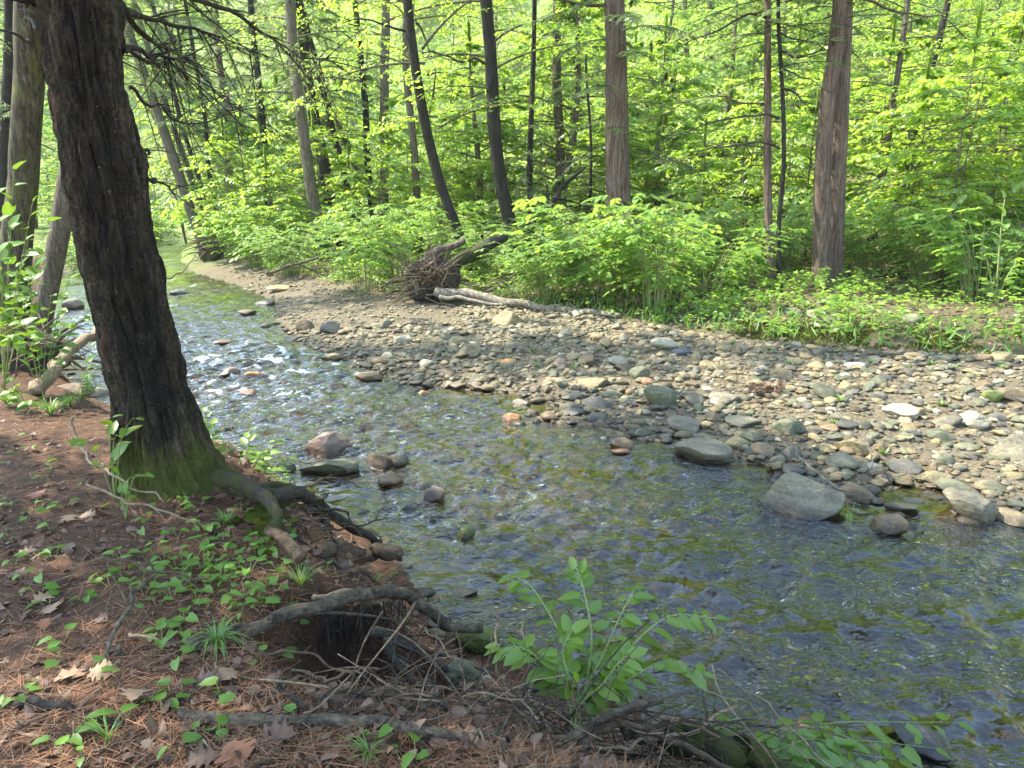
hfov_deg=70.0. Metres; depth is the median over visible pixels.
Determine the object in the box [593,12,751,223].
hillside tree
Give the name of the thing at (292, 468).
river stone
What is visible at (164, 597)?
seedling
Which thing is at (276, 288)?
river stone
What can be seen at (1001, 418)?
river stone
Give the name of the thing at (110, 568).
seedling
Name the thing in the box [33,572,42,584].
seedling
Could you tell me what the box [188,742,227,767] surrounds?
dead leaf
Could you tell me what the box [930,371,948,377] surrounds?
river stone
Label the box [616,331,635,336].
river stone
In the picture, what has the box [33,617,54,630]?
dead leaf
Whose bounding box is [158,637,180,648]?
dead leaf
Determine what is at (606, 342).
river stone
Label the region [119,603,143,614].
seedling
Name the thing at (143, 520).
seedling
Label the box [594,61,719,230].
sapling
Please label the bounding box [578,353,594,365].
river stone
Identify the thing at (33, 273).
leafy plant
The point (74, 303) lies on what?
river stone
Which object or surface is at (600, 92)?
hillside tree
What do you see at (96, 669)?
dead leaf
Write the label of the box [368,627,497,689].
root
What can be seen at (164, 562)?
seedling
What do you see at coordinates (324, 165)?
hemlock tree
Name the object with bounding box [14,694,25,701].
seedling
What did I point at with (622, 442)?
river stone
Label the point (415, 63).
cherry tree
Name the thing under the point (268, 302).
river stone
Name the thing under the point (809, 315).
river stone
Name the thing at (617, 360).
river stone
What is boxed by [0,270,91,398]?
leafy plant
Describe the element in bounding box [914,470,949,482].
river stone
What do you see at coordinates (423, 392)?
river stone
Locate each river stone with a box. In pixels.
[56,383,94,395]
[62,298,83,311]
[86,387,108,397]
[169,289,188,295]
[213,339,230,344]
[219,367,240,378]
[237,309,256,317]
[238,389,257,396]
[244,371,261,380]
[255,299,274,306]
[259,323,271,329]
[266,285,289,291]
[275,462,295,472]
[283,336,298,341]
[295,319,314,331]
[319,320,339,333]
[322,353,342,361]
[337,370,350,378]
[354,371,382,382]
[356,352,367,357]
[365,453,392,472]
[370,356,389,364]
[373,363,382,367]
[378,471,403,486]
[380,320,392,328]
[382,352,392,358]
[387,380,397,385]
[389,452,408,468]
[393,336,412,343]
[409,375,423,380]
[418,359,435,366]
[418,390,429,397]
[420,337,437,347]
[421,381,433,389]
[424,486,444,500]
[425,348,436,352]
[437,369,453,375]
[440,334,452,339]
[441,327,454,331]
[442,658,481,688]
[448,336,465,345]
[450,382,467,389]
[452,587,477,598]
[455,344,480,357]
[456,525,474,541]
[468,374,485,379]
[468,377,476,384]
[481,384,494,391]
[491,328,499,332]
[499,359,513,363]
[502,413,521,421]
[512,398,530,407]
[520,341,529,346]
[525,410,539,415]
[530,397,545,403]
[532,640,552,656]
[535,346,546,351]
[540,411,558,420]
[541,386,550,392]
[547,314,559,318]
[548,368,557,374]
[552,354,566,360]
[554,358,567,367]
[557,380,567,387]
[558,329,570,335]
[561,392,582,399]
[563,408,580,414]
[566,353,581,360]
[571,310,580,315]
[577,377,607,387]
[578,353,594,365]
[581,397,611,409]
[587,413,606,421]
[591,332,603,340]
[594,419,608,427]
[599,337,611,347]
[601,389,622,397]
[607,356,627,364]
[608,347,617,352]
[610,437,632,449]
[611,448,630,454]
[612,322,621,329]
[614,363,633,370]
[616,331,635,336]
[619,334,628,340]
[629,365,650,378]
[641,377,653,385]
[650,337,679,348]
[656,325,671,331]
[667,415,699,432]
[670,347,690,355]
[678,408,687,415]
[682,331,699,337]
[682,367,691,371]
[683,381,698,387]
[685,393,704,404]
[692,367,699,373]
[695,342,705,347]
[699,360,715,368]
[704,411,721,422]
[708,391,738,402]
[717,345,730,351]
[725,415,761,427]
[725,435,747,448]
[730,344,742,354]
[735,343,747,351]
[739,431,760,441]
[744,379,764,389]
[748,477,759,484]
[750,362,757,366]
[751,442,774,458]
[752,366,763,374]
[777,369,792,378]
[780,446,801,461]
[783,308,801,314]
[786,398,797,406]
[788,357,804,364]
[805,344,820,349]
[806,308,844,320]
[807,361,825,369]
[813,383,836,398]
[824,451,862,469]
[825,472,842,481]
[838,380,853,388]
[838,419,858,428]
[838,482,873,504]
[844,362,864,366]
[868,355,881,362]
[869,513,908,535]
[871,376,886,383]
[874,441,891,452]
[875,474,891,484]
[882,501,917,511]
[887,366,904,371]
[888,458,922,474]
[895,355,907,361]
[895,435,913,438]
[901,314,924,326]
[904,352,928,356]
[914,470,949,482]
[923,427,955,441]
[927,461,940,469]
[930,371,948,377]
[932,415,963,426]
[932,478,971,490]
[933,367,943,370]
[936,379,955,384]
[942,446,951,450]
[953,442,979,450]
[958,385,975,393]
[968,393,980,397]
[970,432,981,437]
[972,353,992,360]
[972,398,987,406]
[973,381,992,387]
[981,390,1004,402]
[983,481,1005,491]
[988,413,1008,421]
[990,351,1012,361]
[995,507,1023,528]
[996,387,1023,400]
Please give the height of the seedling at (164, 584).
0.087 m
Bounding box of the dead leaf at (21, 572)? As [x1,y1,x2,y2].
[5,567,35,577]
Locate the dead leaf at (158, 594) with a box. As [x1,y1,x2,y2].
[152,587,171,596]
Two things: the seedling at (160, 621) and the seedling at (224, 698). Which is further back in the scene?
the seedling at (160, 621)
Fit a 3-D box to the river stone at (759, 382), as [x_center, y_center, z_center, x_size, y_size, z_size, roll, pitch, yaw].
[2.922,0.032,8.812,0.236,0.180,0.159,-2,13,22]
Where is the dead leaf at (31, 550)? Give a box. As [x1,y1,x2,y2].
[19,545,42,553]
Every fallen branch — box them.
[0,696,124,744]
[26,673,78,712]
[69,416,164,502]
[85,481,195,522]
[100,554,207,580]
[104,568,156,667]
[128,633,222,646]
[157,631,184,660]
[167,255,195,278]
[176,691,698,758]
[258,644,407,720]
[271,518,379,585]
[274,740,361,767]
[276,683,343,713]
[287,667,355,684]
[296,499,391,537]
[303,473,361,493]
[311,588,351,600]
[313,685,577,733]
[377,694,431,728]
[384,676,656,743]
[412,664,475,711]
[419,625,473,701]
[423,738,447,767]
[447,721,520,752]
[455,743,498,764]
[456,724,494,732]
[465,631,633,720]
[465,709,505,741]
[473,719,529,731]
[488,710,516,755]
[490,615,539,731]
[521,615,549,731]
[550,705,737,755]
[552,728,650,754]
[576,719,733,767]
[608,713,658,750]
[645,716,680,725]
[679,704,717,724]
[683,725,706,766]
[694,666,831,767]
[694,689,810,766]
[745,388,786,393]
[794,444,848,491]
[863,435,874,473]
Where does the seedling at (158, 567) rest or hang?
on the ground
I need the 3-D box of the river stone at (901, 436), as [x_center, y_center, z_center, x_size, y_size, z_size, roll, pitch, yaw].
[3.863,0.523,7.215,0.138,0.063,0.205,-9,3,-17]
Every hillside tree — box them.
[0,1,3,57]
[35,147,57,227]
[36,101,73,242]
[36,184,55,223]
[39,121,59,217]
[41,82,57,161]
[123,0,139,72]
[134,0,232,96]
[139,0,203,23]
[161,80,240,170]
[195,0,315,78]
[234,52,345,224]
[246,49,361,228]
[246,104,315,185]
[249,124,334,217]
[307,55,409,220]
[311,1,370,84]
[315,95,407,220]
[317,1,422,149]
[336,51,425,216]
[370,0,445,23]
[390,76,495,223]
[396,19,546,243]
[420,8,483,127]
[422,97,486,201]
[434,119,514,217]
[445,0,659,240]
[453,0,530,92]
[483,35,595,197]
[508,65,599,153]
[509,0,602,115]
[540,0,663,153]
[542,112,661,231]
[550,0,604,61]
[563,23,681,192]
[567,17,640,106]
[576,42,642,79]
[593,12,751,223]
[594,0,748,151]
[626,0,756,77]
[628,0,818,235]
[661,0,751,62]
[689,0,735,38]
[691,31,816,224]
[718,0,831,113]
[756,0,962,94]
[773,0,928,40]
[781,2,885,35]
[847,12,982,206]
[849,0,953,132]
[921,0,1020,54]
[921,2,1023,172]
[956,0,1013,19]
[994,0,1023,59]
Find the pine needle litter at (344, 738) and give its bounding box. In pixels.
[0,372,855,767]
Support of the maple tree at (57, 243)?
on the ground
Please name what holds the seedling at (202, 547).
on the ground
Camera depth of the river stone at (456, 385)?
9.44 m
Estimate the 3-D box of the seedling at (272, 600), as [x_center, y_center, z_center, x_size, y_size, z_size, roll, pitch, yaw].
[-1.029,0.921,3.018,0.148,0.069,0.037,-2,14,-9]
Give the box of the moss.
[230,317,1021,557]
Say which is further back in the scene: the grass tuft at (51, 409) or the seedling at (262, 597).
the grass tuft at (51, 409)
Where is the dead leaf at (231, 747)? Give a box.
[214,737,255,767]
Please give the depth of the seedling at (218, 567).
3.20 m
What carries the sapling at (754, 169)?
on the ground
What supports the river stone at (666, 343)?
on the ground
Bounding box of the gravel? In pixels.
[52,267,1023,767]
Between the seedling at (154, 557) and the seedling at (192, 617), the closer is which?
the seedling at (192, 617)
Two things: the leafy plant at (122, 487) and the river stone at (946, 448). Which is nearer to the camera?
the leafy plant at (122, 487)
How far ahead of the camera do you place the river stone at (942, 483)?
6.04 m
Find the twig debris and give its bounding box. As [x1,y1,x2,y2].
[260,599,846,767]
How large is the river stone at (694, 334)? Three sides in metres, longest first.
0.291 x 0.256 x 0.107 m
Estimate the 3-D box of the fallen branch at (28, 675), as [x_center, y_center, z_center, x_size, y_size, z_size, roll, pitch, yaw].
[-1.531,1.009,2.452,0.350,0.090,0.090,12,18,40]
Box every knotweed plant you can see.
[484,556,728,746]
[710,710,977,767]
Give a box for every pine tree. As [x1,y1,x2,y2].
[500,0,602,234]
[541,0,700,272]
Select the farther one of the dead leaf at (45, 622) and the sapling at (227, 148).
the sapling at (227, 148)
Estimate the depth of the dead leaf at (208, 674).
2.49 m
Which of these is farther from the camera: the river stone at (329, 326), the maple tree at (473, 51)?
the maple tree at (473, 51)
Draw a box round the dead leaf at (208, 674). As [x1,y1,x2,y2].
[196,665,221,689]
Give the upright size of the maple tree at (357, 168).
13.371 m
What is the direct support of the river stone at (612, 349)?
on the ground
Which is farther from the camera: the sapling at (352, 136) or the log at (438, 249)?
the sapling at (352, 136)
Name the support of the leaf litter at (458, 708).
on the ground
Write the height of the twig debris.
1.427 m
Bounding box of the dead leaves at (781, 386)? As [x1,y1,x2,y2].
[747,379,785,397]
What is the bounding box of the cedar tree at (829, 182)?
[772,0,966,287]
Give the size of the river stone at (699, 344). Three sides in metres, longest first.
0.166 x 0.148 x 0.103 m
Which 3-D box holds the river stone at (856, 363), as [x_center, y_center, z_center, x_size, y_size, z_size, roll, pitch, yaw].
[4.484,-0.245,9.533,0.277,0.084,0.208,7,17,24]
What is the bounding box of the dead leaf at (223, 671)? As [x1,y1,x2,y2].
[214,665,238,681]
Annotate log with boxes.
[27,326,95,396]
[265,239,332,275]
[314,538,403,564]
[424,238,465,256]
[438,295,504,305]
[451,233,507,268]
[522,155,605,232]
[657,719,803,767]
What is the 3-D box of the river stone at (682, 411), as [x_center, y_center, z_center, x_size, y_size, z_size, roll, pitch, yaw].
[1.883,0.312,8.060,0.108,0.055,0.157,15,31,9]
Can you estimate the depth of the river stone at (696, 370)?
9.55 m
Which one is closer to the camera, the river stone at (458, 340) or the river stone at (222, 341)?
the river stone at (458, 340)
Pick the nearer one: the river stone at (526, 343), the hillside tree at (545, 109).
the river stone at (526, 343)
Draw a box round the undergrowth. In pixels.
[243,237,1023,354]
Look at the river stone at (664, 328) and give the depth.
11.91 m
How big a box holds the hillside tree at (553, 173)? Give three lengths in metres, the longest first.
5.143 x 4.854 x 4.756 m
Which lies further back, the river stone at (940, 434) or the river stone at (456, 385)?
the river stone at (456, 385)
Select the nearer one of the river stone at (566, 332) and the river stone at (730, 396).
the river stone at (730, 396)
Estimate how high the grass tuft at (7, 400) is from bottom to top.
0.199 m
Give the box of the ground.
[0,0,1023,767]
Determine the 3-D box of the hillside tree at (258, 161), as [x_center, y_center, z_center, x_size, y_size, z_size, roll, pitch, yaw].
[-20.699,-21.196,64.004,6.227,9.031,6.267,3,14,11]
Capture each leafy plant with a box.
[0,160,61,389]
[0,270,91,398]
[0,364,37,411]
[66,414,143,500]
[73,342,99,399]
[109,466,154,519]
[201,405,222,446]
[216,426,296,476]
[267,467,291,481]
[372,571,397,605]
[839,502,860,547]
[972,190,1023,303]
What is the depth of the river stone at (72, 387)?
6.63 m
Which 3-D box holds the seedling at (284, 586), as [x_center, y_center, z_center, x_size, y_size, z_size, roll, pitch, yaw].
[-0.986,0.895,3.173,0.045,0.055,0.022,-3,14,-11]
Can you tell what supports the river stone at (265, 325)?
on the ground
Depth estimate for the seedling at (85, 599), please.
2.97 m
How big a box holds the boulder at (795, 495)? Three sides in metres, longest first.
0.635 x 0.464 x 0.396 m
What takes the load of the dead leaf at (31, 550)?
on the ground
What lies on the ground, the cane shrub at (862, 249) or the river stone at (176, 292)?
the cane shrub at (862, 249)
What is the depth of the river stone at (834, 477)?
6.24 m
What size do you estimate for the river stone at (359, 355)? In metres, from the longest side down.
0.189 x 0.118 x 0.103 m
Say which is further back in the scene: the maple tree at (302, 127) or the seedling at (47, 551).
the maple tree at (302, 127)
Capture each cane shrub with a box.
[33,232,78,272]
[150,198,179,243]
[151,204,196,243]
[153,206,173,245]
[153,223,180,240]
[170,200,258,242]
[191,209,294,262]
[204,204,320,267]
[228,219,342,276]
[254,204,365,259]
[309,203,422,261]
[309,218,428,294]
[326,198,452,284]
[401,192,492,259]
[431,215,544,277]
[464,199,575,251]
[474,223,616,304]
[490,193,704,303]
[518,201,637,273]
[550,204,699,288]
[587,198,730,313]
[633,198,755,274]
[646,223,789,295]
[680,221,806,288]
[718,186,861,274]
[773,200,892,254]
[793,198,946,276]
[862,194,997,285]
[867,184,1023,264]
[893,204,1023,300]
[933,209,1023,295]
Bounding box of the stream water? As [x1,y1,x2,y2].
[52,231,1023,767]
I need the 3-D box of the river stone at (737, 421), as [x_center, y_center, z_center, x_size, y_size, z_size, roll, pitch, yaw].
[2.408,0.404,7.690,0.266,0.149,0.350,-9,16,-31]
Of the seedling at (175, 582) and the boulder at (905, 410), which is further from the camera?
the boulder at (905, 410)
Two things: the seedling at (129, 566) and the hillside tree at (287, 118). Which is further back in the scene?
the hillside tree at (287, 118)
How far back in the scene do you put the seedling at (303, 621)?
3.21 m
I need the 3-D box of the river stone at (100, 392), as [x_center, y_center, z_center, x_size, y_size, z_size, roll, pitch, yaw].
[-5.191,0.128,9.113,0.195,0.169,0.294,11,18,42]
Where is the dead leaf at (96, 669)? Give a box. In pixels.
[86,659,122,680]
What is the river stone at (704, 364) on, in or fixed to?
on the ground
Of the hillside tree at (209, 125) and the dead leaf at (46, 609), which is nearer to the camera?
the dead leaf at (46, 609)
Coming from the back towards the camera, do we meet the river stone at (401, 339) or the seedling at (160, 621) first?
the river stone at (401, 339)
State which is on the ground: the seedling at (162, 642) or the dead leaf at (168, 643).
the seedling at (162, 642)
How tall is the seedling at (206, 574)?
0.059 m
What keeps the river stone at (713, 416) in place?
on the ground
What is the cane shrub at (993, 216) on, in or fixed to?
on the ground
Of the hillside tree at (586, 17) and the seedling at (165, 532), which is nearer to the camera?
the seedling at (165, 532)
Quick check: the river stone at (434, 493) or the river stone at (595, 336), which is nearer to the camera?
the river stone at (434, 493)
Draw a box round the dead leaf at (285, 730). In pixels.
[260,713,304,751]
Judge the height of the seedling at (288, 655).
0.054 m
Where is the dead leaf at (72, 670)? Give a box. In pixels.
[53,663,88,681]
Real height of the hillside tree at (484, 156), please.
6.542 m
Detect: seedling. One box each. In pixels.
[0,497,12,505]
[0,526,8,537]
[1,682,42,707]
[2,553,26,566]
[12,546,59,556]
[12,567,34,580]
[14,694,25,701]
[19,516,27,521]
[19,581,60,594]
[20,507,46,517]
[25,589,58,608]
[30,727,92,745]
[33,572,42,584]
[36,522,50,533]
[36,544,66,557]
[36,623,76,647]
[44,659,59,675]
[46,498,79,508]
[46,646,62,659]
[55,735,69,762]
[68,592,97,601]
[75,745,84,767]
[78,703,138,732]
[82,589,93,603]
[88,567,121,580]
[89,573,129,586]
[93,655,104,667]
[95,708,117,718]
[99,500,127,510]
[99,665,118,683]
[102,546,140,557]
[111,565,135,576]
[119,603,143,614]
[120,554,130,568]
[129,574,166,587]
[131,562,151,573]
[131,581,159,593]
[134,512,151,522]
[136,527,144,537]
[140,692,190,708]
[142,618,179,633]
[143,596,173,606]
[144,540,168,548]
[147,617,172,642]
[150,546,169,562]
[153,565,164,578]
[154,581,171,596]
[154,692,166,714]
[155,556,199,569]
[155,621,181,648]
[156,586,186,595]
[157,678,171,694]
[157,732,201,759]
[160,529,169,535]
[162,545,189,555]
[165,616,190,640]
[167,527,189,535]
[168,577,182,588]
[170,645,194,670]
[172,567,190,581]
[178,560,198,576]
[178,608,198,624]
[179,496,210,509]
[179,551,187,560]
[180,573,204,583]
[181,678,195,691]
[185,559,200,570]
[186,584,212,592]
[186,597,212,612]
[187,536,218,544]
[187,545,212,559]
[190,728,228,748]
[191,589,204,604]
[191,721,199,732]
[196,520,220,530]
[198,599,210,608]
[199,544,215,557]
[199,676,219,693]
[200,558,221,567]
[201,573,211,584]
[202,561,239,572]
[203,551,215,566]
[203,562,226,571]
[203,727,227,738]
[206,522,212,531]
[206,542,236,553]
[209,564,228,581]
[210,710,233,732]
[212,564,221,573]
[212,690,235,698]
[216,714,227,728]
[217,526,233,538]
[217,573,240,587]
[218,583,236,592]
[218,694,232,708]
[221,532,229,541]
[221,550,243,559]
[221,594,231,604]
[223,541,231,551]
[224,564,235,573]
[226,554,242,560]
[227,589,241,604]
[228,597,256,608]
[230,536,252,543]
[240,542,257,552]
[241,556,265,575]
[241,582,264,595]
[243,581,252,589]
[244,597,280,610]
[248,645,266,665]
[250,595,266,608]
[252,582,262,594]
[255,540,277,555]
[255,595,280,606]
[261,558,292,567]
[262,577,277,587]
[270,567,284,581]
[272,550,277,557]
[279,647,297,659]
[280,583,288,588]
[283,703,296,716]
[300,619,309,624]
[377,723,393,738]
[401,732,419,767]
[416,749,429,759]
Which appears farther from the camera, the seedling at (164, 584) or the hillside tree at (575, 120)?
the hillside tree at (575, 120)
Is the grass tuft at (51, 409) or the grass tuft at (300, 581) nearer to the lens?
the grass tuft at (300, 581)
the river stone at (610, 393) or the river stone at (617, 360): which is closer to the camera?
the river stone at (610, 393)
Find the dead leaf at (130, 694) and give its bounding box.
[117,687,152,702]
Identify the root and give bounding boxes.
[183,586,482,653]
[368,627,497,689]
[383,636,452,696]
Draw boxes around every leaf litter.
[0,372,711,767]
[259,254,1023,354]
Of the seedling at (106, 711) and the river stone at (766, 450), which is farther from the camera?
the river stone at (766, 450)
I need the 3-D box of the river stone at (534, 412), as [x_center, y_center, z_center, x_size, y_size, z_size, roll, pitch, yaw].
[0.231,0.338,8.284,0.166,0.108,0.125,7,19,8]
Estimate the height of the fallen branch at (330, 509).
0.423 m
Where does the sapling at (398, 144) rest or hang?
on the ground
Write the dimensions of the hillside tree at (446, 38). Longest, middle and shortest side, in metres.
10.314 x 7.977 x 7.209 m
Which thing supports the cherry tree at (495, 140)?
on the ground
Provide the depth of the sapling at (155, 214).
39.28 m
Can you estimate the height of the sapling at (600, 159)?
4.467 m
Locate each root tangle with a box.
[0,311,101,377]
[166,234,233,262]
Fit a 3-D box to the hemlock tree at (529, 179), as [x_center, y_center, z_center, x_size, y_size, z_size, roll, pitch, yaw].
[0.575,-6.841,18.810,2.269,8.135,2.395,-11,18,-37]
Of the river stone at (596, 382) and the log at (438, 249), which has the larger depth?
the log at (438, 249)
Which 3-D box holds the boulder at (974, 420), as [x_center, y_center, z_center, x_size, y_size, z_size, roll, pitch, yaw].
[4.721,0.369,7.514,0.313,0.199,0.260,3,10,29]
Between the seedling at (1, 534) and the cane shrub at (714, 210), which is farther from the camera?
the cane shrub at (714, 210)
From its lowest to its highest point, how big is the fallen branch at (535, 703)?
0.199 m
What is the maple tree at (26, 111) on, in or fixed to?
on the ground
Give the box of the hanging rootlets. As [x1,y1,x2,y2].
[314,600,409,687]
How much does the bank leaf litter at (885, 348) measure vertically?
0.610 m
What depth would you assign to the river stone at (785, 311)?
12.55 m
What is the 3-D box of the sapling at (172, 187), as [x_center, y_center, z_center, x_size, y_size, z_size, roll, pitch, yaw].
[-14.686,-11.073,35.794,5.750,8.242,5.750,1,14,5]
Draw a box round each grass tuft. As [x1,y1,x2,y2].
[0,386,30,406]
[18,393,86,415]
[52,389,90,406]
[72,710,123,745]
[179,611,257,664]
[210,504,243,523]
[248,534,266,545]
[275,554,334,585]
[338,727,390,765]
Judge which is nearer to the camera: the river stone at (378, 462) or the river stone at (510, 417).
the river stone at (378, 462)
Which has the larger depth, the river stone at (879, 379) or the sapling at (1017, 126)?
the sapling at (1017, 126)
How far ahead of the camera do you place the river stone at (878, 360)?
9.83 m
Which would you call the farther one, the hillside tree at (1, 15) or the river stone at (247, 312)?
the hillside tree at (1, 15)
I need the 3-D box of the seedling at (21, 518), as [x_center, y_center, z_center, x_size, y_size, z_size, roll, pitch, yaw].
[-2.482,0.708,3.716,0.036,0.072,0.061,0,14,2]
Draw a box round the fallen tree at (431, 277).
[350,226,621,317]
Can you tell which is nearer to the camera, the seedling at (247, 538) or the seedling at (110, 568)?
the seedling at (110, 568)
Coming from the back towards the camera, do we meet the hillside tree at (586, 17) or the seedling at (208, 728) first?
the hillside tree at (586, 17)
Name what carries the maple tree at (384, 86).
on the ground
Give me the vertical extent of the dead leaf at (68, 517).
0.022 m
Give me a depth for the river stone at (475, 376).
9.73 m
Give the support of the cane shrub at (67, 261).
on the ground
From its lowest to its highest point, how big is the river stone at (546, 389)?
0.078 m
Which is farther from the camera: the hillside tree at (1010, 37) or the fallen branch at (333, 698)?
the hillside tree at (1010, 37)
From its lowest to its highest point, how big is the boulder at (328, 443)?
0.264 m
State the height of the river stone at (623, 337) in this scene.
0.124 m
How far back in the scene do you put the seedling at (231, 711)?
2.28 m
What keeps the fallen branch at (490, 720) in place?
on the ground
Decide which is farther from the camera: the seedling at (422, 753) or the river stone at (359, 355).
the river stone at (359, 355)
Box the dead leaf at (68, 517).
[61,513,79,520]
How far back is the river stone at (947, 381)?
8.55 m
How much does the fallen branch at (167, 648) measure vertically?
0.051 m
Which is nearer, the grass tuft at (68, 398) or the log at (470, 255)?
the grass tuft at (68, 398)
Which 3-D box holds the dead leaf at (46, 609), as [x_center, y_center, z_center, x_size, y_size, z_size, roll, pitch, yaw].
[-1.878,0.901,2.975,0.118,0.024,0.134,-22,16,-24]
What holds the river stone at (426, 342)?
on the ground
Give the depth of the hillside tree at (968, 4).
32.03 m
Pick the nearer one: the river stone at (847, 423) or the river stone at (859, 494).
the river stone at (859, 494)
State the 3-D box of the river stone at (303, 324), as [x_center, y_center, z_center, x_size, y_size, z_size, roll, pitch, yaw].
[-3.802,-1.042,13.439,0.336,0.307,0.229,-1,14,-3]
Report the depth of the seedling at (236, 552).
3.40 m
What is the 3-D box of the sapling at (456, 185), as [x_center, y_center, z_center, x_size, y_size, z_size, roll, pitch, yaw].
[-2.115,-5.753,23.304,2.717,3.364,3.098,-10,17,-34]
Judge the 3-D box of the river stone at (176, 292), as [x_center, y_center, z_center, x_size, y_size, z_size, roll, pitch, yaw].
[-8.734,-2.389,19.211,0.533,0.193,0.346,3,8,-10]
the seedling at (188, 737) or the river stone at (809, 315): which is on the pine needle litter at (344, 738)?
the seedling at (188, 737)
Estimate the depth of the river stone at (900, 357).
9.83 m
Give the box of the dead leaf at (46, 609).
[34,597,64,613]
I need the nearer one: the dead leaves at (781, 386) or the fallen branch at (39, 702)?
the fallen branch at (39, 702)
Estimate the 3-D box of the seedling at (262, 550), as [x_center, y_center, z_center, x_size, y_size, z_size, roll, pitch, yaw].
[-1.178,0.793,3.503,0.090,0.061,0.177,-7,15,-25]
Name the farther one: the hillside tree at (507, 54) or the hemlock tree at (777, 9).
the hillside tree at (507, 54)
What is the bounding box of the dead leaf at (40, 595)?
[32,590,53,602]
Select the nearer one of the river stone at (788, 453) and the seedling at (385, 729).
the seedling at (385, 729)
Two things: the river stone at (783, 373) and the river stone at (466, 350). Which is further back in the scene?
the river stone at (466, 350)
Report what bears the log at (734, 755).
on the twig debris
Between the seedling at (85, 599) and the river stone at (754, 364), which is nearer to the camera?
the seedling at (85, 599)
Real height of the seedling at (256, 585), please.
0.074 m
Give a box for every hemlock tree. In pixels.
[0,0,59,226]
[0,0,384,563]
[122,0,228,250]
[124,0,237,238]
[131,0,252,235]
[145,0,252,239]
[204,0,323,242]
[240,0,377,246]
[480,0,580,262]
[551,54,606,247]
[641,0,859,287]
[652,0,876,287]
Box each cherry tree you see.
[279,0,544,273]
[348,0,605,270]
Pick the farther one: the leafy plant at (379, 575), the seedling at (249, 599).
the leafy plant at (379, 575)
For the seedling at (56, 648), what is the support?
on the ground
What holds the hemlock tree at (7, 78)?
on the ground
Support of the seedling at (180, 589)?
on the ground
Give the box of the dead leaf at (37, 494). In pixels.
[26,489,45,497]
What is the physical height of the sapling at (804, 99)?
6.868 m
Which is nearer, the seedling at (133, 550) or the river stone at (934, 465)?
the seedling at (133, 550)
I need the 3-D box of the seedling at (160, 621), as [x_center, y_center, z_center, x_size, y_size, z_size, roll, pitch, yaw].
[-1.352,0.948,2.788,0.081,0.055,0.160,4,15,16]
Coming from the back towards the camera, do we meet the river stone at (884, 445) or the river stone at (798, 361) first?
the river stone at (798, 361)
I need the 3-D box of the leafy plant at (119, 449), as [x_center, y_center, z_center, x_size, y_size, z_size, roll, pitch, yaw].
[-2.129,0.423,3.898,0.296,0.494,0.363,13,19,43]
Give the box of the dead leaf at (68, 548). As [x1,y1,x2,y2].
[59,540,76,553]
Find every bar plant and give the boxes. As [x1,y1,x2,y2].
[832,393,849,401]
[876,446,889,454]
[937,398,949,405]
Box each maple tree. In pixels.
[0,0,44,326]
[26,0,236,333]
[168,0,272,236]
[180,0,397,256]
[256,0,415,239]
[257,0,394,242]
[308,0,464,243]
[314,45,400,240]
[325,0,530,255]
[429,0,551,235]
[774,0,1011,259]
[849,0,1023,251]
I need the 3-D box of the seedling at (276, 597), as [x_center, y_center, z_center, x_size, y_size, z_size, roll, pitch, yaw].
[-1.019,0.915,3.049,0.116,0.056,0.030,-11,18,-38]
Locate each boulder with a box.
[299,459,359,477]
[303,431,351,458]
[453,625,499,655]
[492,310,522,325]
[643,384,676,406]
[674,437,732,465]
[760,472,845,525]
[770,418,806,436]
[834,438,869,455]
[882,403,919,419]
[888,716,951,761]
[942,487,998,526]
[959,411,989,429]
[988,434,1023,465]
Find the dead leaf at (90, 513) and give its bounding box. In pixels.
[80,508,95,518]
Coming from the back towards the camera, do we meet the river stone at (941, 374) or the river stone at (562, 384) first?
the river stone at (562, 384)
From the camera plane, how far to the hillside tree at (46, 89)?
64.61 m
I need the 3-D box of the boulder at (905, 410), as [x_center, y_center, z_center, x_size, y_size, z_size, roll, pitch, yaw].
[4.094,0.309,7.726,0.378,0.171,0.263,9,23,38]
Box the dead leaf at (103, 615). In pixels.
[90,609,109,624]
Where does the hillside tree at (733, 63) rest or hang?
on the ground
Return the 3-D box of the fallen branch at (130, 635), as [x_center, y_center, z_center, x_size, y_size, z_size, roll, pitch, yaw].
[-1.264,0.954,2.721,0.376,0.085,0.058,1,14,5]
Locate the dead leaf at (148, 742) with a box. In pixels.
[138,736,155,750]
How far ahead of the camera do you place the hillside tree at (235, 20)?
74.78 m
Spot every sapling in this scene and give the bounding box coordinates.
[133,69,224,243]
[147,72,265,225]
[163,118,276,255]
[178,103,300,231]
[208,63,323,245]
[214,144,316,251]
[259,108,371,229]
[297,68,410,226]
[305,143,394,244]
[315,112,436,247]
[351,74,460,247]
[402,150,489,251]
[420,104,519,240]
[450,78,546,231]
[476,90,599,240]
[542,161,605,233]
[544,121,672,224]
[575,38,708,225]
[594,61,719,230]
[644,72,790,239]
[648,116,761,257]
[682,47,814,250]
[708,11,871,219]
[732,82,894,256]
[789,12,978,244]
[844,44,1023,266]
[855,31,1023,215]
[861,0,1020,207]
[866,0,1023,281]
[874,0,1023,262]
[921,0,1023,212]
[923,75,1023,239]
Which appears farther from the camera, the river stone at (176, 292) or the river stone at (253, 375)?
the river stone at (176, 292)
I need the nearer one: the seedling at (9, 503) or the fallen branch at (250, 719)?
the fallen branch at (250, 719)
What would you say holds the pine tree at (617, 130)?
on the ground
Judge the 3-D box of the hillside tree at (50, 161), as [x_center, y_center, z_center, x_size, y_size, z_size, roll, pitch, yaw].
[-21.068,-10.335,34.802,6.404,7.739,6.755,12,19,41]
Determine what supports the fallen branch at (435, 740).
on the ground

